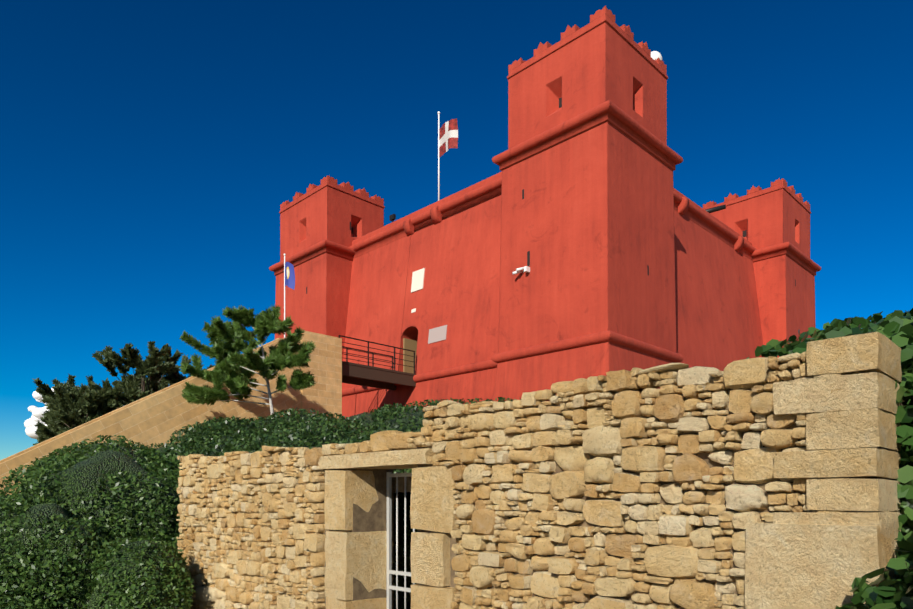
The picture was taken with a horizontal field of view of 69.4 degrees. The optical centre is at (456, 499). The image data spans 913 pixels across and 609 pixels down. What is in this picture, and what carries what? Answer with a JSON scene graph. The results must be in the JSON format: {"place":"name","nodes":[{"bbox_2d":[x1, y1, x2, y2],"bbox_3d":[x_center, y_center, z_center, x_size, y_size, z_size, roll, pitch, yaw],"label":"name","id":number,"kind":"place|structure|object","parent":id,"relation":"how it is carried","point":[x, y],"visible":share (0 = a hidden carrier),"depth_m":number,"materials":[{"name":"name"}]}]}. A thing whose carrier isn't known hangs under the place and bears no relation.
{"place":"outdoors","nodes":[
{"label":"outdoors","id":0,"kind":"place"},
{"bbox_2d":[24,388,53,438],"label":"cloud","id":1,"kind":"structure","parent":0,"point":[31,422],"depth_m":2170.98,"materials":[{"name":"white"}]},
{"bbox_2d":[33,341,214,444],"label":"trees","id":2,"kind":"object","parent":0,"point":[62,400],"depth_m":24.25,"materials":[{"name":"green plant"}]},
{"bbox_2d":[179,304,315,414],"bbox_3d":[-6.782,-3.778,21.170,4.638,5.018,3.499,0,0,-1],"label":"aleppo pine","id":3,"kind":"object","parent":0,"point":[230,373],"depth_m":20.94,"materials":[{"name":"green plant"}]},
{"bbox_2d":[275,330,341,418],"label":"stair pier","id":4,"kind":"structure","parent":0,"point":[323,394],"depth_m":26.16,"materials":[{"name":"beige stone"}]},
{"bbox_2d":[284,254,285,336],"bbox_3d":[-7.170,-6.056,27.504,0.102,8.381,0.102,0,0,45],"label":"flagpole","id":5,"kind":"object","parent":4,"relation":"on","point":[284,287],"visible":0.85,"depth_m":27.48,"materials":[{"name":"white metal"}]},
{"bbox_2d":[285,262,294,289],"bbox_3d":[-6.921,-9.113,26.959,1.179,1.405,0.212,0,0,55],"label":"flag","id":6,"kind":"object","parent":5,"relation":"attached to","point":[289,276],"visible":0.98,"depth_m":26.65,"materials":[{"name":"blue fabric"}]},
{"bbox_2d":[0,0,912,459],"label":"sky","id":7,"kind":"structure","parent":0,"point":[151,151],"materials":[{"name":"blue"}]},
{"bbox_3d":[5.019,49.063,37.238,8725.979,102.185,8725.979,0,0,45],"label":"terrain","id":8,"kind":"structure","parent":0,"visible":0},
{"bbox_2d":[0,435,195,608],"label":"bush","id":9,"kind":"object","parent":8,"relation":"on","point":[84,475],"visible":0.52,"depth_m":7.65,"materials":[{"name":"green plant"}]},
{"bbox_2d":[0,337,301,494],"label":"wall","id":10,"kind":"structure","parent":8,"relation":"on","point":[161,416],"depth_m":21.82,"materials":[{"name":"beige stone"}]},
{"bbox_2d":[156,407,423,608],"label":"lentisk bush","id":11,"kind":"object","parent":8,"relation":"on","point":[417,414],"depth_m":9.12,"materials":[{"name":"green plant"}]},
{"bbox_2d":[147,397,520,608],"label":"lentisk leaves","id":12,"kind":"object","parent":11,"relation":"attached to","point":[192,439],"visible":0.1,"depth_m":10.05,"materials":[{"name":"green plant"}]},
{"bbox_2d":[269,175,384,360],"bbox_3d":[-6.995,-8.636,36.880,6.120,16.540,5.140,0,0,45],"label":"turret","id":13,"kind":"object","parent":8,"relation":"on","point":[318,236],"visible":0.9,"depth_m":34.76,"materials":[{"name":"red paint"}]},
{"bbox_2d":[199,378,904,608],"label":"wall mortar","id":14,"kind":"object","parent":8,"relation":"on","point":[374,518],"visible":0.12,"depth_m":4.91,"materials":[{"name":"beige concrete"}]},
{"bbox_2d":[176,352,848,608],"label":"hut rubble stones","id":15,"kind":"object","parent":14,"relation":"on","point":[664,575],"visible":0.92,"depth_m":4.09,"materials":[{"name":"beige stone"}]},
{"bbox_2d":[318,332,901,608],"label":"dressed stone blocks","id":16,"kind":"structure","parent":14,"relation":"attached to","point":[808,560],"depth_m":3.09,"materials":[{"name":"beige stone"}]},
{"bbox_2d":[387,471,414,608],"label":"metal gate","id":17,"kind":"structure","parent":16,"relation":"attached to","point":[390,571],"depth_m":5.95,"materials":[{"name":"white metal"}]},
{"bbox_2d":[342,171,762,417],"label":"wall","id":18,"kind":"structure","parent":8,"relation":"on","point":[455,253],"depth_m":30.02,"materials":[{"name":"red paint"}]},
{"bbox_2d":[339,335,416,389],"bbox_3d":[-3.878,-5.907,28.962,1.600,1.602,4.275,0,0,45],"label":"footbridge","id":19,"kind":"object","parent":18,"relation":"attached to","point":[367,376],"depth_m":28.89,"materials":[{"name":"brown metal"}]},
{"bbox_2d":[389,214,395,221],"bbox_3d":[-3.187,-13.976,32.867,0.320,0.380,0.140,0,0,45],"label":"flood light","id":20,"kind":"object","parent":18,"relation":"on","point":[392,217],"visible":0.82,"depth_m":32.82,"materials":[{"name":"black metal"}]},
{"bbox_2d":[403,338,416,373],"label":"tower door leaves","id":21,"kind":"object","parent":18,"relation":"on","point":[409,344],"visible":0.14,"depth_m":31.32,"materials":[{"name":"brown wood"}]},
{"bbox_2d":[411,268,424,292],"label":"plaque arms","id":22,"kind":"object","parent":18,"relation":"attached to","point":[417,280],"visible":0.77,"depth_m":30.66},
{"bbox_2d":[428,325,446,343],"bbox_3d":[-0.825,-7.306,29.261,1.150,0.660,0.161,0,0,45],"label":"info plaque","id":23,"kind":"object","parent":18,"relation":"attached to","point":[436,334],"visible":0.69,"depth_m":29.21,"materials":[{"name":"grey stone"}]},
{"bbox_2d":[437,111,439,200],"bbox_3d":[-0.831,-15.887,31.067,0.144,4.762,0.144,0,0,45],"label":"flagpole","id":24,"kind":"object","parent":18,"relation":"on","point":[438,113],"visible":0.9,"depth_m":31.04,"materials":[{"name":"white metal"}]},
{"bbox_2d":[439,118,457,157],"bbox_3d":[-0.469,-16.593,30.305,1.672,1.646,0.213,0,0,57],"label":"flag","id":25,"kind":"object","parent":24,"relation":"attached to","point":[448,134],"visible":0.98,"depth_m":30.14,"materials":[{"name":"red fabric"}]},
{"bbox_2d":[306,189,795,293],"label":"window slits","id":26,"kind":"object","parent":18,"relation":"on","point":[526,269],"visible":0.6,"depth_m":24.31,"materials":[{"name":"black"}]},
{"bbox_2d":[403,197,743,251],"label":"water spouts","id":27,"kind":"object","parent":18,"relation":"on","point":[436,215],"visible":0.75,"depth_m":30.09,"materials":[{"name":"red paint"}]},
{"bbox_2d":[705,204,725,212],"bbox_3d":[12.054,-14.094,32.564,2.269,0.617,0.786,0,0,32],"label":"cannon","id":28,"kind":"object","parent":18,"relation":"on","point":[715,209],"visible":0.29,"depth_m":32.35,"materials":[{"name":"black metal"}]},
{"bbox_2d":[491,5,683,401],"bbox_3d":[5.029,-8.636,25.302,5.740,16.540,5.740,0,0,45],"label":"turret","id":29,"kind":"object","parent":8,"relation":"on","point":[588,160],"visible":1,"depth_m":23.47,"materials":[{"name":"red paint"}]},
{"bbox_2d":[651,51,661,59],"bbox_3d":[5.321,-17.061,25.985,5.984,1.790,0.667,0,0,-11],"label":"radome","id":30,"kind":"object","parent":29,"relation":"on","point":[655,55],"visible":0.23,"depth_m":26.20,"materials":[{"name":"white paint"}]},
{"bbox_2d":[703,178,820,357],"bbox_3d":[16.955,-8.636,37.249,5.740,16.540,5.740,0,0,45],"label":"turret","id":31,"kind":"object","parent":8,"relation":"on","point":[771,224],"visible":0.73,"depth_m":34.87,"materials":[{"name":"red paint"}]},
{"bbox_2d":[898,358,912,541],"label":"carob bush","id":32,"kind":"object","parent":8,"relation":"on","point":[907,526],"depth_m":3.18,"materials":[{"name":"green plant"}]},
{"bbox_2d":[746,308,912,608],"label":"carob bush leaves","id":33,"kind":"object","parent":32,"relation":"on","point":[896,327],"visible":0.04,"depth_m":3.15,"materials":[{"name":"green plant"}]}
]}

